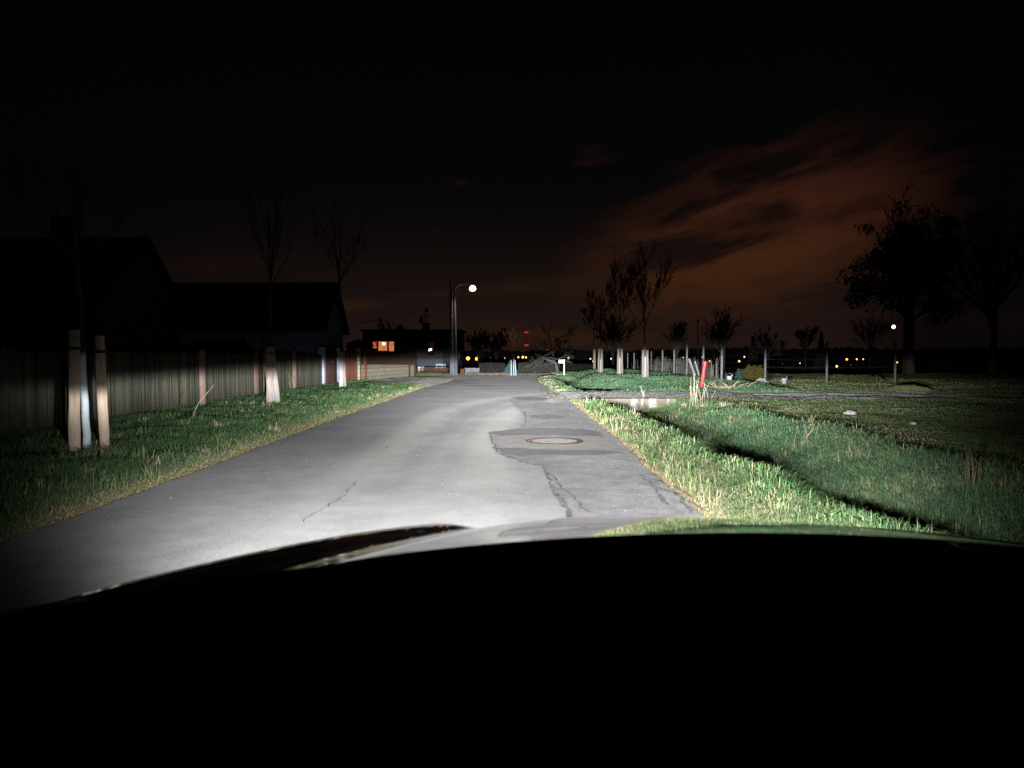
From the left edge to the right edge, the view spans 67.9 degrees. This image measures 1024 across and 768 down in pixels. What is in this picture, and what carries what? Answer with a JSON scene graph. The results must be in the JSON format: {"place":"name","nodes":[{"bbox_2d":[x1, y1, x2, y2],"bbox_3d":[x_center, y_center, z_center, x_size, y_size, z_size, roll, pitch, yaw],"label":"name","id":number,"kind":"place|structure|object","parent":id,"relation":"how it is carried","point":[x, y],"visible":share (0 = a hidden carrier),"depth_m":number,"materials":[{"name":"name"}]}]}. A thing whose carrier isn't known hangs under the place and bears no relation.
{"place":"outdoors","nodes":[
{"label":"outdoors","id":0,"kind":"place"},
{"bbox_2d":[0,377,703,613],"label":"road","id":1,"kind":"structure","parent":0,"point":[203,515],"depth_m":7.69,"materials":[{"name":"grey asphalt"}]},
{"bbox_2d":[107,387,682,526],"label":"road chippings","id":2,"kind":"object","parent":1,"relation":"on","point":[551,432],"visible":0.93,"depth_m":10.42,"materials":[{"name":"gravel"}]},
{"bbox_2d":[0,516,1023,767],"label":"car","id":3,"kind":"object","parent":1,"relation":"on","point":[644,642],"visible":1,"depth_m":0.51,"materials":[{"name":"black paint"}]},
{"bbox_2d":[513,397,546,400],"bbox_3d":[0.565,0.478,25.114,1.224,0.014,2.285,0,2,0],"label":"dark asphalt band","id":4,"kind":"object","parent":1,"relation":"on","point":[532,398],"visible":1,"depth_m":25.06,"materials":[{"name":"grey asphalt"}]},
{"bbox_2d":[526,438,582,444],"bbox_3d":[0.706,0.960,12.646,0.960,0.036,0.960,0,2,0],"label":"manhole cover","id":5,"kind":"object","parent":1,"relation":"on","point":[558,441],"visible":0.86,"depth_m":12.55,"materials":[{"name":"metal"}]},
{"bbox_2d":[488,400,683,517],"bbox_3d":[0.622,0.853,15.426,2.154,0.026,18.392,0,2,0],"label":"asphalt patch","id":6,"kind":"object","parent":1,"relation":"on","point":[598,497],"visible":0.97,"depth_m":8.97,"materials":[{"name":"grey asphalt"}]},
{"bbox_2d":[490,428,601,435],"bbox_3d":[0.606,0.893,14.215,2.084,0.023,1.536,0,2,0],"label":"dark asphalt band","id":7,"kind":"object","parent":6,"relation":"on","point":[554,431],"visible":1,"depth_m":14.11,"materials":[{"name":"grey asphalt"}]},
{"bbox_2d":[529,415,564,418],"bbox_3d":[0.849,0.764,17.637,0.913,0.012,1.241,0,2,0],"label":"dark asphalt band","id":8,"kind":"object","parent":6,"relation":"on","point":[545,417],"visible":1,"depth_m":17.52,"materials":[{"name":"grey asphalt"}]},
{"bbox_2d":[494,448,618,455],"bbox_3d":[0.652,1.009,11.183,1.928,0.023,0.997,0,2,0],"label":"dark asphalt band","id":9,"kind":"object","parent":6,"relation":"on","point":[519,451],"visible":1,"depth_m":11.23,"materials":[{"name":"grey asphalt"}]},
{"bbox_2d":[497,435,619,448],"bbox_3d":[0.728,0.958,12.549,1.979,0.024,1.932,0,2,0],"label":"pale asphalt band","id":10,"kind":"object","parent":6,"relation":"on","point":[598,442],"visible":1,"depth_m":12.39,"materials":[{"name":"grey asphalt"}]},
{"bbox_2d":[544,469,572,517],"bbox_3d":[0.462,1.124,7.903,0.089,0.002,3.140,0,2,-2],"label":"road crack","id":11,"kind":"object","parent":6,"relation":"on","point":[562,501],"visible":0.9,"depth_m":7.50,"materials":[{"name":"grey asphalt"}]},
{"bbox_2d":[545,470,590,512],"bbox_3d":[0.548,1.115,8.173,0.079,0.004,2.612,0,2,-6],"label":"road crack","id":12,"kind":"object","parent":6,"relation":"on","point":[567,491],"visible":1,"depth_m":7.94,"materials":[{"name":"grey asphalt"}]},
{"bbox_2d":[640,474,668,504],"bbox_3d":[1.532,1.127,8.232,0.083,0.002,1.883,0,2,2],"label":"road crack","id":13,"kind":"object","parent":6,"relation":"on","point":[662,499],"visible":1,"depth_m":8.02,"materials":[{"name":"grey asphalt"}]},
{"bbox_2d":[655,486,691,512],"bbox_3d":[1.664,1.151,7.647,0.144,0.003,1.404,0,2,-2],"label":"road crack","id":14,"kind":"object","parent":1,"relation":"on","point":[681,500],"visible":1,"depth_m":7.59,"materials":[{"name":"grey asphalt"}]},
{"bbox_2d":[416,376,564,376],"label":"cross road","id":15,"kind":"structure","parent":0,"point":[480,376],"depth_m":51.08,"materials":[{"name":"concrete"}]},
{"bbox_2d":[0,357,1023,543],"bbox_3d":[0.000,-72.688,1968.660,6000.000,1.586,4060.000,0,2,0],"label":"ground","id":16,"kind":"structure","parent":0,"point":[939,370],"depth_m":21.72,"materials":[{"name":"green plant"}]},
{"bbox_2d":[67,330,80,451],"bbox_3d":[-6.282,0.154,10.914,0.183,1.862,0.166,0,2,0],"label":"wooden post","id":17,"kind":"object","parent":16,"relation":"on","point":[74,428],"visible":0.94,"depth_m":10.86,"materials":[{"name":"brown wood"}]},
{"bbox_2d":[2,149,154,448],"bbox_3d":[-6.221,-1.160,11.028,1.923,4.370,1.421,-1,2,-23],"label":"young tree","id":18,"kind":"object","parent":16,"relation":"on","point":[86,428],"visible":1,"depth_m":10.93,"materials":[{"name":"brown plant"}]},
{"bbox_2d":[0,215,192,394],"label":"house","id":19,"kind":"structure","parent":16,"relation":"on","point":[133,300],"depth_m":28.20,"materials":[{"name":"paint"}]},
{"bbox_2d":[94,336,109,448],"bbox_3d":[-5.989,0.177,11.113,0.187,1.762,0.153,0,2,0],"label":"wooden post","id":20,"kind":"object","parent":16,"relation":"on","point":[101,377],"visible":0.92,"depth_m":11.06,"materials":[{"name":"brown wood"}]},
{"bbox_2d":[0,347,321,435],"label":"slat fence","id":21,"kind":"object","parent":16,"relation":"on","point":[35,402],"visible":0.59,"depth_m":16.94,"materials":[{"name":"wood"}]},
{"bbox_2d":[0,377,427,540],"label":"verge grass","id":22,"kind":"structure","parent":16,"relation":"on","point":[346,394],"depth_m":11.81,"materials":[{"name":"green plant"}]},
{"bbox_2d":[174,282,349,382],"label":"house","id":23,"kind":"structure","parent":16,"relation":"on","point":[230,317],"depth_m":38.54,"materials":[{"name":"grey paint"}]},
{"bbox_2d":[197,340,246,352],"bbox_3d":[-14.517,-1.889,38.029,2.489,0.633,0.046,0,2,0],"label":"window","id":24,"kind":"structure","parent":23,"relation":"in","point":[210,346],"depth_m":38.02,"materials":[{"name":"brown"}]},
{"bbox_2d":[265,347,272,403],"bbox_3d":[-6.505,-0.135,20.360,0.180,1.705,0.179,0,2,0],"label":"tree stake","id":25,"kind":"object","parent":16,"relation":"on","point":[269,386],"visible":0.88,"depth_m":20.29,"materials":[{"name":"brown wood"}]},
{"bbox_2d":[239,165,301,402],"bbox_3d":[-6.418,-2.522,20.606,1.535,6.397,1.658,0,2,0],"label":"young tree","id":26,"kind":"object","parent":16,"relation":"on","point":[271,335],"visible":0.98,"depth_m":20.42,"materials":[{"name":"brown plant"}]},
{"bbox_2d":[271,347,279,404],"bbox_3d":[-6.358,-0.140,20.410,0.275,1.706,0.144,0,2,0],"label":"tree stake","id":27,"kind":"object","parent":16,"relation":"on","point":[275,383],"visible":0.84,"depth_m":20.36,"materials":[{"name":"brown wood"}]},
{"bbox_2d":[318,347,325,384],"bbox_3d":[-8.546,-0.726,34.197,0.302,1.838,0.314,0,2,0],"label":"gate post","id":28,"kind":"object","parent":16,"relation":"on","point":[322,351],"visible":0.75,"depth_m":34.07,"materials":[{"name":"paint"}]},
{"bbox_2d":[326,350,336,383],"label":"wooden gate","id":29,"kind":"structure","parent":16,"relation":"on","point":[331,366],"depth_m":35.19,"materials":[{"name":"brown wood"}]},
{"bbox_2d":[335,348,339,382],"bbox_3d":[-8.265,-0.799,36.196,0.224,1.844,0.314,0,2,0],"label":"gate post","id":30,"kind":"object","parent":16,"relation":"on","point":[338,350],"visible":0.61,"depth_m":36.05,"materials":[{"name":"paint"}]},
{"bbox_2d":[310,192,370,351],"bbox_3d":[-6.966,-3.775,31.134,2.329,8.093,1.898,0,2,0],"label":"young tree","id":31,"kind":"object","parent":16,"relation":"on","point":[340,299],"visible":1,"depth_m":30.81,"materials":[{"name":"brown plant"}]},
{"bbox_2d":[339,352,342,386],"bbox_3d":[-6.946,-0.517,30.849,0.179,1.568,0.156,-1,2,-15],"label":"tree stake","id":32,"kind":"object","parent":16,"relation":"on","point":[340,369],"visible":0.94,"depth_m":30.79,"materials":[{"name":"white wood"}]},
{"bbox_2d":[343,352,345,386],"bbox_3d":[-6.819,-0.527,30.902,0.157,1.552,0.135,0,2,0],"label":"tree stake","id":33,"kind":"object","parent":16,"relation":"on","point":[344,375],"visible":0.88,"depth_m":30.86,"materials":[{"name":"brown wood"}]},
{"bbox_2d":[345,352,356,381],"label":"wooden gate","id":34,"kind":"structure","parent":16,"relation":"on","point":[351,366],"depth_m":38.08,"materials":[{"name":"brown wood"}]},
{"bbox_2d":[345,340,366,364],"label":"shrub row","id":35,"kind":"object","parent":16,"relation":"on","point":[351,346],"visible":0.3,"depth_m":61.91,"materials":[{"name":"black plant"}]},
{"bbox_2d":[0,386,729,543],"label":"dry thatch","id":36,"kind":"object","parent":16,"relation":"on","point":[704,513],"visible":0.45,"depth_m":8.45,"materials":[{"name":"beige plant"}]},
{"bbox_2d":[355,348,415,380],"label":"block wall","id":37,"kind":"structure","parent":16,"relation":"on","point":[401,365],"depth_m":43.39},
{"bbox_2d":[376,315,407,328],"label":"bare tree","id":38,"kind":"object","parent":16,"relation":"on","point":[380,322],"visible":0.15,"depth_m":111.72,"materials":[{"name":"black plant"}]},
{"bbox_2d":[368,376,453,385],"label":"gravel yard","id":39,"kind":"structure","parent":16,"relation":"on","point":[412,380],"depth_m":40.50,"materials":[{"name":"grey gravel"}]},
{"bbox_2d":[360,308,465,372],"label":"flat roofed house","id":40,"kind":"structure","parent":16,"relation":"on","point":[427,346],"depth_m":94.87,"materials":[{"name":"paint"}]},
{"bbox_2d":[377,341,387,351],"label":"window","id":41,"kind":"structure","parent":40,"relation":"in","point":[382,345],"depth_m":94.84,"materials":[{"name":"brown glass"}]},
{"bbox_2d":[388,341,394,351],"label":"window","id":42,"kind":"structure","parent":40,"relation":"in","point":[391,344],"depth_m":94.84,"materials":[{"name":"brown glass"}]},
{"bbox_2d":[428,341,433,355],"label":"window","id":43,"kind":"structure","parent":40,"relation":"in","point":[430,343],"depth_m":94.84,"materials":[{"name":"brown"}]},
{"bbox_2d":[416,368,448,372],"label":"picket fence","id":44,"kind":"object","parent":16,"relation":"on","point":[432,371],"visible":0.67,"depth_m":62.03,"materials":[{"name":"wood"}]},
{"bbox_2d":[450,277,475,375],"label":"street lamp","id":45,"kind":"object","parent":16,"relation":"on","point":[453,366],"visible":0.96,"depth_m":53.40,"materials":[{"name":"metal"}]},
{"bbox_2d":[342,300,445,324],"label":"overhead wire","id":46,"kind":"object","parent":45,"relation":"attached to","point":[392,317],"visible":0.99,"depth_m":45.19,"materials":[{"name":"black"}]},
{"bbox_2d":[465,368,479,374],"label":"concrete barrier","id":47,"kind":"object","parent":16,"relation":"on","point":[471,370],"visible":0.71,"depth_m":57.00,"materials":[{"name":"grey concrete"}]},
{"bbox_2d":[465,328,491,367],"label":"bare tree","id":48,"kind":"object","parent":16,"relation":"on","point":[476,341],"visible":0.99,"depth_m":119.77,"materials":[{"name":"black plant"}]},
{"bbox_2d":[416,372,553,375],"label":"junction grass","id":49,"kind":"structure","parent":16,"relation":"on","point":[433,374],"depth_m":54.66,"materials":[{"name":"green plant"}]},
{"bbox_2d":[467,373,516,375],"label":"wall","id":50,"kind":"structure","parent":16,"relation":"on","point":[487,374],"depth_m":54.61,"materials":[{"name":"grey concrete"}]},
{"bbox_2d":[479,362,505,372],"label":"hedge","id":51,"kind":"object","parent":16,"relation":"on","point":[492,367],"visible":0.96,"depth_m":58.52,"materials":[{"name":"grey plant"}]},
{"bbox_2d":[486,327,510,362],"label":"bare tree","id":52,"kind":"object","parent":16,"relation":"on","point":[493,344],"visible":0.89,"depth_m":124.34,"materials":[{"name":"black plant"}]},
{"bbox_2d":[502,360,517,374],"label":"blue spruce","id":53,"kind":"object","parent":16,"relation":"on","point":[507,369],"visible":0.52,"depth_m":55.58,"materials":[{"name":"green plant"}]},
{"bbox_2d":[503,323,523,375],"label":"young tree","id":54,"kind":"object","parent":16,"relation":"on","point":[510,334],"visible":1,"depth_m":53.53,"materials":[{"name":"brown plant"}]},
{"bbox_2d":[518,373,551,375],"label":"wall","id":55,"kind":"structure","parent":16,"relation":"on","point":[536,374],"depth_m":54.91,"materials":[{"name":"grey concrete"}]},
{"bbox_2d":[517,362,559,372],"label":"hedge","id":56,"kind":"object","parent":16,"relation":"on","point":[549,368],"visible":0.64,"depth_m":59.12,"materials":[{"name":"grey plant"}]},
{"bbox_2d":[524,320,578,373],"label":"gnarled tree","id":57,"kind":"object","parent":16,"relation":"on","point":[539,360],"visible":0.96,"depth_m":55.39,"materials":[{"name":"grey plant"}]},
{"bbox_2d":[559,363,597,371],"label":"hedge","id":58,"kind":"object","parent":16,"relation":"on","point":[576,367],"visible":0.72,"depth_m":69.97,"materials":[{"name":"grey plant"}]},
{"bbox_2d":[579,305,606,349],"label":"young tree","id":59,"kind":"object","parent":16,"relation":"on","point":[591,313],"visible":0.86,"depth_m":59.87,"materials":[{"name":"brown plant"}]},
{"bbox_2d":[593,350,595,368],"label":"tree stake","id":60,"kind":"object","parent":16,"relation":"on","point":[594,359],"visible":0.88,"depth_m":59.69,"materials":[{"name":"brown wood"}]},
{"bbox_2d":[585,286,618,372],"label":"young tree","id":61,"kind":"object","parent":16,"relation":"on","point":[592,306],"visible":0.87,"depth_m":49.90,"materials":[{"name":"brown plant"}]},
{"bbox_2d":[617,349,618,374],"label":"tree stake","id":62,"kind":"object","parent":16,"relation":"on","point":[617,361],"visible":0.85,"depth_m":42.79,"materials":[{"name":"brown wood"}]},
{"bbox_2d":[594,311,643,368],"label":"bare tree","id":63,"kind":"object","parent":16,"relation":"on","point":[613,333],"visible":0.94,"depth_m":99.41,"materials":[{"name":"black plant"}]},
{"bbox_2d":[621,349,622,374],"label":"tree stake","id":64,"kind":"object","parent":16,"relation":"on","point":[621,361],"visible":0.84,"depth_m":42.83,"materials":[{"name":"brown wood"}]},
{"bbox_2d":[605,251,643,373],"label":"young tree","id":65,"kind":"object","parent":16,"relation":"on","point":[614,276],"visible":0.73,"depth_m":42.83,"materials":[{"name":"brown plant"}]},
{"bbox_2d":[587,398,674,410],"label":"culvert wall","id":66,"kind":"structure","parent":16,"relation":"on","point":[636,404],"depth_m":23.79,"materials":[{"name":"concrete"}]},
{"bbox_2d":[642,350,643,377],"bbox_3d":[6.525,-0.925,37.843,0.128,1.549,0.121,2,3,45],"label":"tree stake","id":67,"kind":"object","parent":16,"relation":"on","point":[643,363],"visible":0.88,"depth_m":37.79,"materials":[{"name":"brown wood"}]},
{"bbox_2d":[618,236,675,377],"bbox_3d":[6.680,-3.736,37.808,2.791,7.166,2.174,0,2,0],"label":"young tree","id":68,"kind":"object","parent":16,"relation":"on","point":[639,286],"visible":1,"depth_m":37.64,"materials":[{"name":"brown plant"}]},
{"bbox_2d":[646,350,648,377],"bbox_3d":[6.755,-0.934,37.891,0.145,1.537,0.126,0,2,0],"label":"tree stake","id":69,"kind":"object","parent":16,"relation":"on","point":[647,368],"visible":0.87,"depth_m":37.85,"materials":[{"name":"white wood"}]},
{"bbox_2d":[661,320,689,359],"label":"bare tree","id":70,"kind":"object","parent":16,"relation":"on","point":[677,340],"visible":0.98,"depth_m":79.41,"materials":[{"name":"brown plant"}]},
{"bbox_2d":[631,356,725,378],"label":"dry reeds","id":71,"kind":"object","parent":16,"relation":"on","point":[679,368],"visible":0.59,"depth_m":46.00,"materials":[{"name":"brown plant"}]},
{"bbox_2d":[344,346,1023,364],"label":"wood","id":72,"kind":"object","parent":16,"relation":"on","point":[1008,355],"visible":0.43,"depth_m":209.65,"materials":[{"name":"black plant"}]},
{"bbox_2d":[686,345,687,375],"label":"fence post","id":73,"kind":"object","parent":16,"relation":"on","point":[686,360],"visible":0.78,"depth_m":41.44,"materials":[{"name":"wood"}]},
{"bbox_2d":[628,344,894,375],"bbox_3d":[10.116,-1.571,48.965,10.654,1.647,25.577,-1,2,-21],"label":"fence wire","id":74,"kind":"object","parent":73,"relation":"attached to","point":[771,359],"visible":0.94,"depth_m":38.27,"materials":[{"name":"grey metal"}]},
{"bbox_2d":[690,374,698,407],"bbox_3d":[5.146,0.205,21.573,0.212,1.005,0.279,-1,2,-16],"label":"reed clump","id":75,"kind":"object","parent":16,"relation":"on","point":[693,394],"visible":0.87,"depth_m":21.55,"materials":[{"name":"beige plant"}]},
{"bbox_2d":[700,361,706,386],"bbox_3d":[7.780,-0.307,30.958,0.318,1.256,0.144,2,3,36],"label":"marker post","id":76,"kind":"object","parent":16,"relation":"on","point":[703,373],"visible":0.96,"depth_m":30.90,"materials":[{"name":"red plastic"}]},
{"bbox_2d":[543,390,896,414],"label":"driveway chippings","id":77,"kind":"object","parent":16,"relation":"on","point":[667,392],"visible":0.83,"depth_m":26.16,"materials":[{"name":"gravel"}]},
{"bbox_2d":[720,348,722,380],"bbox_3d":[9.703,-0.802,35.195,0.080,1.763,0.080,0,2,0],"label":"fence post","id":78,"kind":"object","parent":16,"relation":"on","point":[721,369],"visible":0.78,"depth_m":35.16,"materials":[{"name":"concrete"}]},
{"bbox_2d":[701,304,746,372],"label":"bare tree","id":79,"kind":"object","parent":16,"relation":"on","point":[721,329],"visible":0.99,"depth_m":69.68,"materials":[{"name":"brown plant"}]},
{"bbox_2d":[697,380,751,389],"bbox_3d":[8.853,0.041,30.712,2.934,0.454,1.141,0,2,0],"label":"twig heap","id":80,"kind":"object","parent":16,"relation":"on","point":[726,386],"visible":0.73,"depth_m":30.60,"materials":[{"name":"beige wood"}]},
{"bbox_2d":[734,369,742,380],"bbox_3d":[11.616,-0.376,39.009,0.633,0.849,0.606,0,2,0],"label":"evergreen bush","id":81,"kind":"object","parent":16,"relation":"on","point":[738,376],"visible":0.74,"depth_m":38.93,"materials":[{"name":"green plant"}]},
{"bbox_2d":[734,364,766,381],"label":"forsythia bush","id":82,"kind":"object","parent":16,"relation":"on","point":[753,372],"visible":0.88,"depth_m":40.21,"materials":[{"name":"yellow plant"}]},
{"bbox_2d":[743,336,759,369],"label":"conifer","id":83,"kind":"object","parent":16,"relation":"on","point":[752,349],"visible":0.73,"depth_m":119.65,"materials":[{"name":"green plant"}]},
{"bbox_2d":[755,378,768,383],"bbox_3d":[12.320,-0.053,37.528,0.693,0.511,0.515,0,2,0],"label":"white sack","id":84,"kind":"object","parent":16,"relation":"on","point":[763,380],"visible":0.5,"depth_m":37.37,"materials":[{"name":"plastic"}]},
{"bbox_2d":[764,341,765,378],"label":"fence post","id":85,"kind":"object","parent":16,"relation":"on","point":[765,359],"visible":0.78,"depth_m":37.97,"materials":[{"name":"wood"}]},
{"bbox_2d":[575,397,958,534],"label":"verge grass","id":86,"kind":"structure","parent":16,"relation":"on","point":[752,482],"depth_m":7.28,"materials":[{"name":"green plant"}]},
{"bbox_2d":[753,324,787,370],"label":"bare tree","id":87,"kind":"object","parent":16,"relation":"on","point":[768,347],"visible":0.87,"depth_m":129.82,"materials":[{"name":"brown plant"}]},
{"bbox_2d":[793,323,819,371],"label":"bare tree","id":88,"kind":"object","parent":16,"relation":"on","point":[805,335],"visible":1,"depth_m":119.57,"materials":[{"name":"brown plant"}]},
{"bbox_2d":[794,423,818,446],"bbox_3d":[4.920,0.896,12.697,0.414,0.539,0.190,2,3,37],"label":"reed clump","id":89,"kind":"object","parent":16,"relation":"on","point":[807,435],"visible":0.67,"depth_m":12.74,"materials":[{"name":"beige plant"}]},
{"bbox_2d":[812,332,829,372],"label":"conifer","id":90,"kind":"object","parent":16,"relation":"on","point":[820,366],"visible":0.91,"depth_m":109.59,"materials":[{"name":"green plant"}]},
{"bbox_2d":[825,342,827,383],"bbox_3d":[15.898,-1.002,38.390,0.080,2.304,0.080,0,2,0],"label":"fence post","id":91,"kind":"object","parent":16,"relation":"on","point":[826,378],"visible":0.78,"depth_m":38.35,"materials":[{"name":"concrete"}]},
{"bbox_2d":[667,378,1023,496],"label":"field turf","id":92,"kind":"structure","parent":16,"relation":"on","point":[993,383],"depth_m":21.09,"materials":[{"name":"green plant"}]},
{"bbox_2d":[843,410,855,414],"bbox_3d":[8.393,0.740,18.887,0.329,0.180,0.211,0,2,0],"label":"stone heap","id":93,"kind":"object","parent":16,"relation":"on","point":[850,412],"visible":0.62,"depth_m":18.82,"materials":[{"name":"white stone"}]},
{"bbox_2d":[812,374,887,381],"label":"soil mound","id":94,"kind":"object","parent":16,"relation":"on","point":[851,378],"visible":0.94,"depth_m":41.43,"materials":[{"name":"brown soil"}]},
{"bbox_2d":[845,310,900,369],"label":"bare tree","id":95,"kind":"object","parent":16,"relation":"on","point":[869,330],"visible":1,"depth_m":134.38,"materials":[{"name":"brown plant"}]},
{"bbox_2d":[894,342,896,383],"bbox_3d":[19.655,-1.015,38.989,0.080,2.324,0.080,0,2,0],"label":"fence post","id":96,"kind":"object","parent":16,"relation":"on","point":[895,347],"visible":0.78,"depth_m":38.97,"materials":[{"name":"concrete"}]},
{"bbox_2d":[885,385,932,391],"bbox_3d":[15.886,0.246,30.645,1.927,0.448,0.899,0,2,0],"label":"soil mound","id":97,"kind":"object","parent":16,"relation":"on","point":[908,388],"visible":0.53,"depth_m":30.28,"materials":[{"name":"green plant"}]},
{"bbox_2d":[836,179,987,373],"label":"tree","id":98,"kind":"object","parent":16,"relation":"on","point":[910,247],"visible":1,"depth_m":58.80,"materials":[{"name":"leaves"},{"name":"dark bark"}]},
{"bbox_2d":[922,180,1023,373],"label":"bare tree","id":99,"kind":"object","parent":16,"relation":"on","point":[989,307],"visible":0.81,"depth_m":69.49,"materials":[{"name":"black plant"}]},
{"bbox_2d":[965,446,980,491],"bbox_3d":[5.095,0.976,8.361,0.148,0.566,0.214,0,2,0],"label":"reed clump","id":100,"kind":"object","parent":16,"relation":"on","point":[972,470],"visible":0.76,"depth_m":8.40,"materials":[{"name":"green plant"}]},
{"bbox_2d":[0,0,1023,353],"label":"sky","id":101,"kind":"structure","parent":0,"point":[509,149],"materials":[{"name":"black"}]},
{"bbox_2d":[537,368,795,392],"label":"bank grass","id":102,"kind":"structure","parent":0,"point":[610,380],"depth_m":34.99,"materials":[{"name":"green plant"}]},
{"bbox_2d":[556,391,1009,399],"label":"gravel driveway","id":103,"kind":"structure","parent":0,"point":[904,394],"depth_m":26.97,"materials":[{"name":"grey gravel"}]},
{"bbox_2d":[630,397,1023,542],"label":"ditch grass","id":104,"kind":"structure","parent":0,"point":[897,457],"depth_m":9.78,"materials":[{"name":"green plant"}]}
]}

